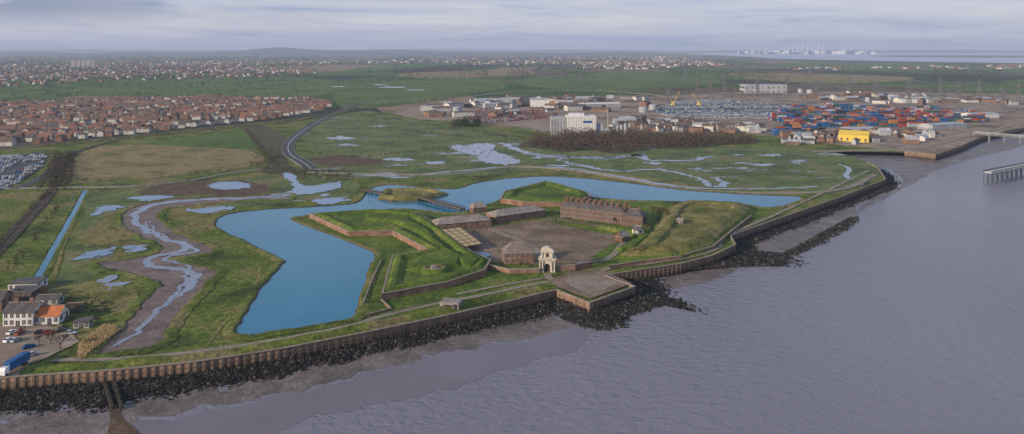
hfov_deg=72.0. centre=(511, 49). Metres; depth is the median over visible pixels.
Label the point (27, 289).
roof
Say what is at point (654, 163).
pool
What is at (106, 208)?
pool
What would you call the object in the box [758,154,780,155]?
pool
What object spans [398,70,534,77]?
field
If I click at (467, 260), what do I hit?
traverse mound
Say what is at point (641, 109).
storage tanks
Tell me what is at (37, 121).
terraced houses
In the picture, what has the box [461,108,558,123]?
scrap cars
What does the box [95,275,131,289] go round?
pool
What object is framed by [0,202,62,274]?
scrub
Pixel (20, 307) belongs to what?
roof
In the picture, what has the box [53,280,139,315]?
rough grass
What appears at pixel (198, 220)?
rough grass
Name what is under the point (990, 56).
distant island
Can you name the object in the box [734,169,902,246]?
rock armour
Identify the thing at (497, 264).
lawn
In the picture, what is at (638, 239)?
curtain rampart
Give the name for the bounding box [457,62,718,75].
distant trees
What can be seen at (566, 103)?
industrial sheds
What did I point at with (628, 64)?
distant town
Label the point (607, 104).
white warehouse
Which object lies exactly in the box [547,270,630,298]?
quay paving
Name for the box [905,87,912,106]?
pylon
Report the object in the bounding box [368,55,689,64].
distant town
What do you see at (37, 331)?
parked car
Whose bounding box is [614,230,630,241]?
stone hut
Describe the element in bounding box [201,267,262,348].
worn track
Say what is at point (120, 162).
field
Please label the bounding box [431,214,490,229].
brick storehouse
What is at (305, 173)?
scrub
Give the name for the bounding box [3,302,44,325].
walls
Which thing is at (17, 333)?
parked car
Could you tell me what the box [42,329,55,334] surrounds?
parked car
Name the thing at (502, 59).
distant hedgerow
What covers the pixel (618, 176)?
marsh creek
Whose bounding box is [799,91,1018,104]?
industrial sheds
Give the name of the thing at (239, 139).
field
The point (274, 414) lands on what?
shallow water
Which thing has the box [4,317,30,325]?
window frames
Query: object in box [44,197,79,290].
worn track
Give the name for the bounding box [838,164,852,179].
marsh creek
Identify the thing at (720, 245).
footpath
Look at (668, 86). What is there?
pylon
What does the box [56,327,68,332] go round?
parked car
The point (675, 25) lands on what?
sky
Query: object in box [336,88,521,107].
distant hedgerow
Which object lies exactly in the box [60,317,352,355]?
post and rail fence
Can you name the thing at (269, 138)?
scrub ground
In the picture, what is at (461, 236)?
timber platform
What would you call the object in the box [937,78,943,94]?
pylon
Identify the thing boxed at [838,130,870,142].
yellow warehouse
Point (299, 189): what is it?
pool
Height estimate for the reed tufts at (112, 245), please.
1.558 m
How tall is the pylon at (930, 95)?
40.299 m
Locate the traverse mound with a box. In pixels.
[460,253,478,267]
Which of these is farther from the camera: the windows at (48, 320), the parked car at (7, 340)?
the windows at (48, 320)
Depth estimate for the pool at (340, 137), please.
913.09 m
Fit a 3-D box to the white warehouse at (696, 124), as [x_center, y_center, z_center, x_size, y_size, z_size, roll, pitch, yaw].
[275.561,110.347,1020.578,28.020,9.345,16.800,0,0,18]
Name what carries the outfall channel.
on the mud foreshore at (74, 421)
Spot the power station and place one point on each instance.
(767, 88)
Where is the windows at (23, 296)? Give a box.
[13,289,41,298]
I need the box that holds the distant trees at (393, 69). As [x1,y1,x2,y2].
[0,62,999,78]
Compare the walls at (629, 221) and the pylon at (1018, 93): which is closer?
the walls at (629, 221)
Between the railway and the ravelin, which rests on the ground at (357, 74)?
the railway
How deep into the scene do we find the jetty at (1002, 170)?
638.83 m
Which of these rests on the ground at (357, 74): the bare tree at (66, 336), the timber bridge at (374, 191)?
the timber bridge at (374, 191)
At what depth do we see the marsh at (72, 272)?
532.46 m
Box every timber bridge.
[361,188,388,194]
[413,194,464,211]
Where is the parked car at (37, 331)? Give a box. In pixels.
[34,329,44,334]
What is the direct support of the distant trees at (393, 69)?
on the ground at (357, 74)
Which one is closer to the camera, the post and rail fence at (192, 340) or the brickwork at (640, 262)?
the post and rail fence at (192, 340)
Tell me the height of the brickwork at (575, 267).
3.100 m
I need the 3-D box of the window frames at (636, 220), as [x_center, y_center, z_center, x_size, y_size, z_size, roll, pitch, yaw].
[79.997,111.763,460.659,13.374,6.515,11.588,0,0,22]
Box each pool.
[70,246,116,259]
[91,205,127,215]
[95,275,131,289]
[121,244,146,251]
[127,195,173,200]
[186,206,233,213]
[208,181,249,189]
[270,173,341,195]
[312,197,350,204]
[326,136,354,139]
[382,157,413,160]
[420,161,444,163]
[450,143,520,165]
[476,252,489,256]
[643,161,660,164]
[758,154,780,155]
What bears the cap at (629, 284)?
on the piling at (102, 377)
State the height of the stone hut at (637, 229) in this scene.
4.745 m
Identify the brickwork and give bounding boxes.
[365,300,390,316]
[489,266,539,273]
[556,262,591,271]
[610,256,680,269]
[683,216,751,257]
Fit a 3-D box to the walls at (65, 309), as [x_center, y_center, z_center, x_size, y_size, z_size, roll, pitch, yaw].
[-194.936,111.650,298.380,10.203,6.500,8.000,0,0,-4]
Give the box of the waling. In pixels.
[0,182,882,383]
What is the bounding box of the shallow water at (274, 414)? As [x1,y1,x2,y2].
[132,326,591,433]
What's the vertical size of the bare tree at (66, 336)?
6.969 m
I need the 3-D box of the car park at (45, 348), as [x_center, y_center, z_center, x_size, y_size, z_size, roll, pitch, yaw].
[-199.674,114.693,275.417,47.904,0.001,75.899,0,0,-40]
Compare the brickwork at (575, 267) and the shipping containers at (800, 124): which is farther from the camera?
the shipping containers at (800, 124)
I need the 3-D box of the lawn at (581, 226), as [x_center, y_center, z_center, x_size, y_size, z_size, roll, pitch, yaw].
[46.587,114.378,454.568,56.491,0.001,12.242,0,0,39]
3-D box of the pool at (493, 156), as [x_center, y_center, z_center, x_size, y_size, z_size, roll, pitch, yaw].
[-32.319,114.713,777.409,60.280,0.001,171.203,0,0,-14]
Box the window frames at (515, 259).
[502,252,532,262]
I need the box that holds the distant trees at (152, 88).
[0,75,318,102]
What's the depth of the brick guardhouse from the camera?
495.10 m
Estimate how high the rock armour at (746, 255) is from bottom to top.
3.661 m
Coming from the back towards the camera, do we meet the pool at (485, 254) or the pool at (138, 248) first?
the pool at (138, 248)
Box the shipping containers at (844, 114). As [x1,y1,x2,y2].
[768,102,987,126]
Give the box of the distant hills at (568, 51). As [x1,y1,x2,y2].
[0,49,1023,52]
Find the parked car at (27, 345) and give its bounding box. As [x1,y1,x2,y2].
[22,343,35,348]
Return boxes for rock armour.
[0,298,555,415]
[554,294,661,330]
[624,277,707,314]
[679,242,807,271]
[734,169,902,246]
[765,216,859,266]
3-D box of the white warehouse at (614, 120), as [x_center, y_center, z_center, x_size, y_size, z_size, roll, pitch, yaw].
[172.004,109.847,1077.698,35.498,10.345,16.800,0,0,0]
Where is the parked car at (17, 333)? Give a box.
[13,330,25,334]
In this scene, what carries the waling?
attached to the piling at (102, 377)
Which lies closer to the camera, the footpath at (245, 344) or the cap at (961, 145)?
the footpath at (245, 344)
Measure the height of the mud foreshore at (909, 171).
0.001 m
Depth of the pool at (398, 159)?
734.60 m
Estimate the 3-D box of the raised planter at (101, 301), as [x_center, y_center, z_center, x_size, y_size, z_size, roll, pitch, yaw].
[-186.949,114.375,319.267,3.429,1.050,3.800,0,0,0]
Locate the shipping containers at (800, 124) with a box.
[773,119,825,130]
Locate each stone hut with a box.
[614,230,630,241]
[631,225,644,234]
[676,217,684,223]
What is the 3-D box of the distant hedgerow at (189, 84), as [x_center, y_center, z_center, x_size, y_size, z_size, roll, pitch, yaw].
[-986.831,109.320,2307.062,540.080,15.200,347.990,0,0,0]
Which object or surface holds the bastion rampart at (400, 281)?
on the fort berm
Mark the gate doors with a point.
(547, 267)
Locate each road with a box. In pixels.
[1,169,261,189]
[8,156,62,188]
[282,102,367,168]
[307,166,876,193]
[370,90,680,103]
[808,122,1023,151]
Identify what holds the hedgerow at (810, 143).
on the ground at (357, 74)
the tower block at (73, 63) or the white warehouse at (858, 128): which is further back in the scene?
the tower block at (73, 63)
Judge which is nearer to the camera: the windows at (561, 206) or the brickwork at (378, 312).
the brickwork at (378, 312)
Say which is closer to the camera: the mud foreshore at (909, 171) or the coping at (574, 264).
the coping at (574, 264)
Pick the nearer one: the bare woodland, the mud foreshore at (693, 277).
the mud foreshore at (693, 277)
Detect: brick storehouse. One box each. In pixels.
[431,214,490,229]
[486,204,545,223]
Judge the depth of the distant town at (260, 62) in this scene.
5716.21 m
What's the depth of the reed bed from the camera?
276.12 m
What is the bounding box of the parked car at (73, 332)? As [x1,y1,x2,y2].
[64,330,76,334]
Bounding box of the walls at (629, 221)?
[622,214,646,226]
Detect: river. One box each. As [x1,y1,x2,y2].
[0,132,1023,433]
[686,53,1023,62]
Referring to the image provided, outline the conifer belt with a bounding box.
[448,116,481,126]
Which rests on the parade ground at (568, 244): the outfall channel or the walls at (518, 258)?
the walls at (518, 258)
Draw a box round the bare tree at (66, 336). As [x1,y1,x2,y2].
[51,333,67,348]
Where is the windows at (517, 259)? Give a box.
[503,253,532,263]
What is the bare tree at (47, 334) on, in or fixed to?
on the car park at (45, 348)
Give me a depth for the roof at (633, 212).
457.89 m
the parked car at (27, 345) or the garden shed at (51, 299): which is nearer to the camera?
the parked car at (27, 345)
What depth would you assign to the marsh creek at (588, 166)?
673.83 m
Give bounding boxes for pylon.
[664,83,672,101]
[693,78,701,98]
[708,78,712,97]
[722,75,726,90]
[753,78,761,96]
[784,75,789,90]
[812,79,818,92]
[846,78,850,91]
[873,82,879,98]
[905,79,912,94]
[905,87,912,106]
[926,89,934,105]
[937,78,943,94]
[955,81,962,99]
[976,79,982,94]
[997,88,1007,111]
[1015,83,1022,104]
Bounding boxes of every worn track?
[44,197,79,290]
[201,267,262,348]
[487,229,549,271]
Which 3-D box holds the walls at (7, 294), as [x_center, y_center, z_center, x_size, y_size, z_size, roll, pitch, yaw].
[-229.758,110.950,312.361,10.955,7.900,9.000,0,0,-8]
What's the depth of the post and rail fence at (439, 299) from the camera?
319.81 m
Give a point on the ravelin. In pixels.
(399, 194)
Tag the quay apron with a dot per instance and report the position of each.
(588, 283)
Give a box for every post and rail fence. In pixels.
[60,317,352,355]
[360,281,522,318]
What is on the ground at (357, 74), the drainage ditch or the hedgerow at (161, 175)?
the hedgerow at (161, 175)
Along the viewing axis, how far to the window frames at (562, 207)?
470.37 m
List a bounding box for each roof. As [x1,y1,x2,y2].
[0,289,13,300]
[1,301,45,313]
[7,276,48,284]
[9,285,44,293]
[34,304,70,316]
[501,240,534,254]
[622,208,646,217]
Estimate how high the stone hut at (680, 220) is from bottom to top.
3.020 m
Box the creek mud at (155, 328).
[99,195,291,352]
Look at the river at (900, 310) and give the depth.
278.14 m
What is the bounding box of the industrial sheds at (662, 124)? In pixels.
[609,114,766,132]
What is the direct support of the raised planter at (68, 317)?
on the meadow grass at (212, 311)
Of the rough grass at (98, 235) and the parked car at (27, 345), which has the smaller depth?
the parked car at (27, 345)
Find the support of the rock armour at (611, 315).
in the river at (900, 310)
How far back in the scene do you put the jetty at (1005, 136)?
910.35 m
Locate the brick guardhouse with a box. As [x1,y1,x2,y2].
[469,201,486,212]
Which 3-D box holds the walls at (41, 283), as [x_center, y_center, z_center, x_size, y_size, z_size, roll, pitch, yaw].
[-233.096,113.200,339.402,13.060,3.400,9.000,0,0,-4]
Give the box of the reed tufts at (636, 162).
[380,148,837,181]
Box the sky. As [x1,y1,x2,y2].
[0,0,1023,50]
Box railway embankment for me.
[0,107,356,150]
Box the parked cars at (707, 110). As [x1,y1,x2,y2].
[653,98,791,118]
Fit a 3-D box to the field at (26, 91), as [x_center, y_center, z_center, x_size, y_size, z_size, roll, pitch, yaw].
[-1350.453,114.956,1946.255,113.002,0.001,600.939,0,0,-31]
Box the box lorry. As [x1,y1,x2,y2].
[0,351,29,375]
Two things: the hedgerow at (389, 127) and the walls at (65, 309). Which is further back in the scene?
the hedgerow at (389, 127)
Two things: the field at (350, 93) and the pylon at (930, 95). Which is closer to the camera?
the pylon at (930, 95)
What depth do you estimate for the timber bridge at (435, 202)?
513.34 m
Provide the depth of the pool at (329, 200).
535.06 m
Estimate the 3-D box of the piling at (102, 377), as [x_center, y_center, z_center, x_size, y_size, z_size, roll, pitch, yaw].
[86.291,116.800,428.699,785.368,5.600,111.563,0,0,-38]
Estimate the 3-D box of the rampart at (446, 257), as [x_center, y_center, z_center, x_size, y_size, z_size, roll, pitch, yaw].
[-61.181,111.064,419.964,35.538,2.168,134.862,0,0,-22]
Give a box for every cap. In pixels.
[0,162,885,378]
[904,127,1023,154]
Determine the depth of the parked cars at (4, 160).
688.62 m
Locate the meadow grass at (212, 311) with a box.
[0,111,960,374]
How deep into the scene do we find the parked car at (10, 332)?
283.61 m
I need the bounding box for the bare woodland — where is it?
[522,125,757,151]
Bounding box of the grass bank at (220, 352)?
[22,285,550,372]
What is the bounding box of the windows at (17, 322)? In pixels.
[4,311,36,325]
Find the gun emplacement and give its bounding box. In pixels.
[420,264,449,274]
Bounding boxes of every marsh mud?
[139,180,271,195]
[309,155,385,166]
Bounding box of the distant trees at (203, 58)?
[0,53,691,62]
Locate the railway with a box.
[0,140,116,253]
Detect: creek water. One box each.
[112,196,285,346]
[145,221,199,312]
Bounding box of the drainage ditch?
[35,190,86,276]
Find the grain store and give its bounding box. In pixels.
[550,109,626,134]
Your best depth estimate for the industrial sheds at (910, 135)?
905.18 m
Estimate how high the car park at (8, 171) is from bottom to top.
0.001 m
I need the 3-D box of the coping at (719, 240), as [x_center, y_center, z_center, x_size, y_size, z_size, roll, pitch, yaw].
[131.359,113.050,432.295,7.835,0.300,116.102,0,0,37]
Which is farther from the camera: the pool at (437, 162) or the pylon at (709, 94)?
the pylon at (709, 94)
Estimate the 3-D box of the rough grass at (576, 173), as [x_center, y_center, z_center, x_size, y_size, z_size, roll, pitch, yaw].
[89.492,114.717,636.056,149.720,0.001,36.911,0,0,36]
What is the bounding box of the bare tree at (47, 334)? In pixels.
[46,331,55,343]
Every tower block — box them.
[71,61,75,67]
[91,61,95,67]
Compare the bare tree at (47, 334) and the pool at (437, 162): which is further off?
the pool at (437, 162)
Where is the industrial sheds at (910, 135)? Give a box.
[780,127,940,144]
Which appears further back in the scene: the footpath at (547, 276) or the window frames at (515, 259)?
the window frames at (515, 259)
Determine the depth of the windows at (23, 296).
322.02 m
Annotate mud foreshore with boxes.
[0,314,575,433]
[664,267,736,287]
[752,207,858,253]
[849,134,1023,210]
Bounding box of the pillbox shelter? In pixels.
[439,297,462,308]
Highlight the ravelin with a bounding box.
[377,188,448,201]
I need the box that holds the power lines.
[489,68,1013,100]
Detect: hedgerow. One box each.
[0,73,335,82]
[13,62,365,69]
[38,170,264,191]
[44,117,321,146]
[52,92,318,99]
[76,166,244,181]
[97,79,306,86]
[246,129,280,167]
[310,122,458,136]
[310,138,517,156]
[314,168,573,180]
[333,68,626,83]
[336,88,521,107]
[363,64,647,72]
[365,114,524,138]
[366,57,650,60]
[509,80,752,92]
[655,62,1023,67]
[723,70,1023,77]
[751,79,1023,86]
[769,140,851,146]
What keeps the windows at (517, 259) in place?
attached to the walls at (518, 258)
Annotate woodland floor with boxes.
[519,133,760,152]
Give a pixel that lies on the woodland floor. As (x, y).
(527, 143)
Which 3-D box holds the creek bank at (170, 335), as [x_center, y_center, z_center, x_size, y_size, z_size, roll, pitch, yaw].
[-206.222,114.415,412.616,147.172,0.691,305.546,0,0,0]
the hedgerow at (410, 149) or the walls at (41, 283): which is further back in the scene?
the hedgerow at (410, 149)
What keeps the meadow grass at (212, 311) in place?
on the ground at (357, 74)
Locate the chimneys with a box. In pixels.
[14,297,34,302]
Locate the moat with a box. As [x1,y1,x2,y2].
[216,176,800,333]
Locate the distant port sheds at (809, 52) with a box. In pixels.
[737,50,874,53]
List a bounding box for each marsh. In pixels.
[55,172,359,284]
[304,115,527,154]
[304,142,880,193]
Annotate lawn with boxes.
[372,276,559,320]
[491,261,504,266]
[547,220,616,234]
[591,242,619,258]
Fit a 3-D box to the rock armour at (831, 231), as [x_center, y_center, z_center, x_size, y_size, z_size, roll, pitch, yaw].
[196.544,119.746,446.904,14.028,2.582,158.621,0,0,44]
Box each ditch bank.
[29,190,82,276]
[42,190,90,276]
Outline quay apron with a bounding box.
[566,276,616,291]
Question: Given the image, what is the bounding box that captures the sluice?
[103,380,122,409]
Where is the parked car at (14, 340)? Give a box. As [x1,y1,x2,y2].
[9,337,21,342]
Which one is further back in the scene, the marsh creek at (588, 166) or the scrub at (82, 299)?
the marsh creek at (588, 166)
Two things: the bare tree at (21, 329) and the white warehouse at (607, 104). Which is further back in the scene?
the white warehouse at (607, 104)
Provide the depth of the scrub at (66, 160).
659.74 m
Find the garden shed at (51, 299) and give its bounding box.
[34,293,65,304]
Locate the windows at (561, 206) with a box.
[561,206,623,223]
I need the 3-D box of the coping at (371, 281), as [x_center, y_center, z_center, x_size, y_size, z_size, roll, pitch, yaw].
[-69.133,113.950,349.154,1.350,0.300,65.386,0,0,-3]
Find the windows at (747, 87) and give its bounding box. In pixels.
[747,87,784,92]
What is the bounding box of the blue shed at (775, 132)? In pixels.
[771,130,779,134]
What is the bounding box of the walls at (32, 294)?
[13,287,43,300]
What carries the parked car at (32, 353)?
on the car park at (45, 348)
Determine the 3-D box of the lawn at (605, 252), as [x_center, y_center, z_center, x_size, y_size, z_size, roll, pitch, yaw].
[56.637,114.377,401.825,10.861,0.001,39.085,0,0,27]
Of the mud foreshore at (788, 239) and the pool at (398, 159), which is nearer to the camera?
the mud foreshore at (788, 239)
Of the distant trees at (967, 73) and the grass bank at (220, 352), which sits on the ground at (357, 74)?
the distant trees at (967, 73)
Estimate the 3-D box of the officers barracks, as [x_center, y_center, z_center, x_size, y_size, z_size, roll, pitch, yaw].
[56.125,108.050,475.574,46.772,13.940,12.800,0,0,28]
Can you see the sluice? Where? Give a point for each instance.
(108, 395)
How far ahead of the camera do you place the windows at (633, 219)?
455.00 m
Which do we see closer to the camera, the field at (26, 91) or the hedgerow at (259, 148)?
the hedgerow at (259, 148)
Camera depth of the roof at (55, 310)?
296.36 m
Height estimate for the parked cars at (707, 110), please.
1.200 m
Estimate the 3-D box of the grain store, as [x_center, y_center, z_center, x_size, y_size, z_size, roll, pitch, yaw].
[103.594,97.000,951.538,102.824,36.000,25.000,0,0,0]
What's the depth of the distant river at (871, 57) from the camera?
10071.79 m
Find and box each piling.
[0,180,885,388]
[904,128,1023,160]
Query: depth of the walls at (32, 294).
322.22 m
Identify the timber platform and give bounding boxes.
[441,227,481,246]
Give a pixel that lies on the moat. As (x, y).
(318, 277)
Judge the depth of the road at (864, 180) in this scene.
635.41 m
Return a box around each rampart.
[309,209,490,299]
[364,214,460,272]
[500,181,590,206]
[595,225,652,253]
[615,200,756,261]
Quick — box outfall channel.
[108,404,139,433]
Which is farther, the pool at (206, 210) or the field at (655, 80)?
the field at (655, 80)
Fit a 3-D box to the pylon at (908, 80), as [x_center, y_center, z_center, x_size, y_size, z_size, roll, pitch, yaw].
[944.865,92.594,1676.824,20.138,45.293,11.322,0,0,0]
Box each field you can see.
[0,86,47,97]
[48,78,344,98]
[65,145,264,182]
[133,130,258,150]
[257,66,354,71]
[334,78,505,107]
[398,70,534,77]
[515,71,723,91]
[728,73,913,82]
[756,62,1023,69]
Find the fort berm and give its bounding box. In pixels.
[304,198,677,314]
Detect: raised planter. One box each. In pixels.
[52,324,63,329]
[64,315,73,319]
[79,315,94,317]
[93,300,105,303]
[94,307,107,311]
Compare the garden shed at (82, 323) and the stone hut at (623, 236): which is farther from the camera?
the stone hut at (623, 236)
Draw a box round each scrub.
[0,189,52,243]
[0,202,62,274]
[23,293,113,311]
[36,149,77,189]
[249,149,289,173]
[290,166,350,180]
[652,202,679,221]
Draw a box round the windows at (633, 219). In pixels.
[623,217,643,225]
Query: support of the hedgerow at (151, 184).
on the ground at (357, 74)
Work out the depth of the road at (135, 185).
592.78 m
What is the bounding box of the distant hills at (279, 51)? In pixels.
[0,47,687,54]
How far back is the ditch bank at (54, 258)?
427.33 m
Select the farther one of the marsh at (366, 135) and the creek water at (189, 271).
the marsh at (366, 135)
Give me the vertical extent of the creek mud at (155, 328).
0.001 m
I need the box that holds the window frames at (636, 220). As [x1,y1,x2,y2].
[624,216,644,225]
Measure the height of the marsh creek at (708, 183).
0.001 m
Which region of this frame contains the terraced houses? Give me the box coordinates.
[0,94,331,145]
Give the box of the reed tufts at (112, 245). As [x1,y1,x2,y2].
[77,218,148,253]
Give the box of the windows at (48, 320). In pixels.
[35,312,67,323]
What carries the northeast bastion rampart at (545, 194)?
on the fort berm
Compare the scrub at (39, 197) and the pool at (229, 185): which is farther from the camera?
the pool at (229, 185)
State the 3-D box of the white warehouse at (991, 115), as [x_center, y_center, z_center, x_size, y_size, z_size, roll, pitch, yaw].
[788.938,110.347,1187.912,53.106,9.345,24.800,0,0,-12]
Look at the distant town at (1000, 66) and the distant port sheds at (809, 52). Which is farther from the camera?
the distant port sheds at (809, 52)
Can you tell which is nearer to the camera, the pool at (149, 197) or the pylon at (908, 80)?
the pool at (149, 197)
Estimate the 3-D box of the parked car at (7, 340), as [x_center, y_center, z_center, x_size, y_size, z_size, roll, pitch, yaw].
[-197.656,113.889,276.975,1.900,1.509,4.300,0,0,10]
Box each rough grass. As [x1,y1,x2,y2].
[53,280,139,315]
[76,213,148,255]
[167,205,227,228]
[538,170,691,185]
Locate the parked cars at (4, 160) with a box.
[0,152,47,188]
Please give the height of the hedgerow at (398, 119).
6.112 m
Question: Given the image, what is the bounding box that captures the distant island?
[882,55,1023,57]
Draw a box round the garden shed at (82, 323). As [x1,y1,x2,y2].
[72,317,93,328]
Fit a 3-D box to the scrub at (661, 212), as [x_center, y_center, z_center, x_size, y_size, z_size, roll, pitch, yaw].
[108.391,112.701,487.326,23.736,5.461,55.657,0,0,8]
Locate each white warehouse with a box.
[474,98,515,103]
[530,98,548,106]
[584,102,620,107]
[612,118,636,123]
[692,122,711,126]
[844,126,872,130]
[899,98,939,102]
[917,121,966,129]
[961,112,998,117]
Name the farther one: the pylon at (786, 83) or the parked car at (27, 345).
the pylon at (786, 83)
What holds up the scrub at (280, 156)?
on the scrub ground at (269, 138)
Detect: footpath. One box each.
[49,281,548,361]
[457,278,541,294]
[543,273,552,279]
[577,241,626,262]
[601,170,868,270]
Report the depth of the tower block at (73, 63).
4422.61 m
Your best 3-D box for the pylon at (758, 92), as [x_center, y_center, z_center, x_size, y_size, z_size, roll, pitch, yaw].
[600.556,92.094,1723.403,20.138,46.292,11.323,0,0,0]
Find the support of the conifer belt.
on the ground at (357, 74)
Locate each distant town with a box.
[0,59,360,67]
[0,63,324,86]
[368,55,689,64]
[576,60,730,69]
[787,64,1023,69]
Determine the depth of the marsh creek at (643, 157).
755.37 m
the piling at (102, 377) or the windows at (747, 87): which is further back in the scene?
the windows at (747, 87)
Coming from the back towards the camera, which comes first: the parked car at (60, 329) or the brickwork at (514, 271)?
the brickwork at (514, 271)
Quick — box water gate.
[538,245,556,272]
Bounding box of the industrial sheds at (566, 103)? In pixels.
[420,94,650,116]
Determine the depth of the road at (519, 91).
1792.99 m
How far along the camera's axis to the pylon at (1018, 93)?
1475.99 m
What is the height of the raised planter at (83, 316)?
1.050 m
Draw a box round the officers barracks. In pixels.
[560,196,627,224]
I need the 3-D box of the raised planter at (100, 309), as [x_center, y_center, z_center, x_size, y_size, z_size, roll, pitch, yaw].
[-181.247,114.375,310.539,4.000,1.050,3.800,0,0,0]
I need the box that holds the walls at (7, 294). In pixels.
[0,291,12,311]
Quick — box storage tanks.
[453,89,812,112]
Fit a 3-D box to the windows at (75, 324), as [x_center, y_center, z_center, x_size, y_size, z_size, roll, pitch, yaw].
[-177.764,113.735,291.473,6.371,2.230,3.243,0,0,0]
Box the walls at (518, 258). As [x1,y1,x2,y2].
[502,253,533,264]
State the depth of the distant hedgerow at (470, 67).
4103.80 m
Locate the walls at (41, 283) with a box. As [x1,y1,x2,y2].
[8,278,47,289]
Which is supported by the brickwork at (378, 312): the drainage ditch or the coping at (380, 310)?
the coping at (380, 310)
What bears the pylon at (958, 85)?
on the industrial yard at (1013, 114)
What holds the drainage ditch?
on the ditch bank at (54, 258)
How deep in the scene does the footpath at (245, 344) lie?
279.30 m
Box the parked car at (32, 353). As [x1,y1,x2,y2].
[30,351,39,355]
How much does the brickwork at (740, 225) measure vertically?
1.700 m
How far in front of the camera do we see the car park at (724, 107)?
1302.83 m
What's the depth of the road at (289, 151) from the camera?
849.45 m
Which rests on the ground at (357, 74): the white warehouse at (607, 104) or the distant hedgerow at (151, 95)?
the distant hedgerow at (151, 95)
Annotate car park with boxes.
[0,153,46,189]
[0,324,78,376]
[655,100,786,118]
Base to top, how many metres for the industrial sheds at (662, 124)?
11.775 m
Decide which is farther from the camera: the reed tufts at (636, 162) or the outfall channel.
the reed tufts at (636, 162)
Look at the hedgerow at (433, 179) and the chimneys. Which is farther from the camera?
the hedgerow at (433, 179)
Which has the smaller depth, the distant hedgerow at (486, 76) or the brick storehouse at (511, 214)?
the brick storehouse at (511, 214)
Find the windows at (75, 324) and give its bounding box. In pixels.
[74,321,91,327]
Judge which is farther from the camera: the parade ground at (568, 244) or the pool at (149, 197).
the pool at (149, 197)
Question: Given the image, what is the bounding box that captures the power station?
[740,84,786,92]
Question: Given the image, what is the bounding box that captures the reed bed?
[77,323,118,356]
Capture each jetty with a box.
[973,131,1022,143]
[983,162,1023,185]
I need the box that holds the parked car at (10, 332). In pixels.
[6,329,17,334]
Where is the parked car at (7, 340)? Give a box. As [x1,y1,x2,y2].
[2,337,13,342]
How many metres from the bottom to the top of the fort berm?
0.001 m
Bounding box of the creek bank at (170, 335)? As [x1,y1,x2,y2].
[80,193,298,358]
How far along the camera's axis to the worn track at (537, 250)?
424.40 m
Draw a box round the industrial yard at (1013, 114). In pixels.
[395,91,1023,153]
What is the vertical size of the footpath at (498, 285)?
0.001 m
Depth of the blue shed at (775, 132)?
947.21 m
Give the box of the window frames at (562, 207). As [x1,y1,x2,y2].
[560,207,621,223]
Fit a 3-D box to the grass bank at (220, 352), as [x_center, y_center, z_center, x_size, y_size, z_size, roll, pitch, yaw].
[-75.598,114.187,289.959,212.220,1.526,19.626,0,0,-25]
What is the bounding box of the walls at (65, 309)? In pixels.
[35,306,68,324]
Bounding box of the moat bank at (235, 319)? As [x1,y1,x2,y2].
[207,175,808,340]
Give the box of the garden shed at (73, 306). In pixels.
[66,302,85,311]
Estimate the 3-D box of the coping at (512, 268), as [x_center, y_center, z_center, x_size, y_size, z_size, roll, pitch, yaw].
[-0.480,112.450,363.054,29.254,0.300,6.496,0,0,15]
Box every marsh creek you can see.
[363,166,816,189]
[499,143,711,160]
[556,159,686,174]
[667,171,729,186]
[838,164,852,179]
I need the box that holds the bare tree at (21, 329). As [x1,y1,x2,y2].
[17,326,25,336]
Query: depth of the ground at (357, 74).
3375.10 m
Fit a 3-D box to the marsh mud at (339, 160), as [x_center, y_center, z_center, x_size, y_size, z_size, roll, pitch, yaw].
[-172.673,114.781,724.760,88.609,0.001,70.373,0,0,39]
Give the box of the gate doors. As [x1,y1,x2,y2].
[545,253,549,270]
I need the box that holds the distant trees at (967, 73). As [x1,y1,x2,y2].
[716,69,1000,97]
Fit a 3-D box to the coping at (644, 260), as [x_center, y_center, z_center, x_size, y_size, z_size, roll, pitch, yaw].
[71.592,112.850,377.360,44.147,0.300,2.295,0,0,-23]
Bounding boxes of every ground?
[0,53,1023,152]
[0,98,333,146]
[243,125,304,173]
[466,217,631,264]
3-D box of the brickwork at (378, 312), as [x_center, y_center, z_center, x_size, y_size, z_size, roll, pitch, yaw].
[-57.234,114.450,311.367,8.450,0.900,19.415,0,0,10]
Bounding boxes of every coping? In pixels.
[362,260,381,302]
[365,299,391,314]
[489,264,539,269]
[556,261,591,265]
[610,255,679,265]
[682,215,751,254]

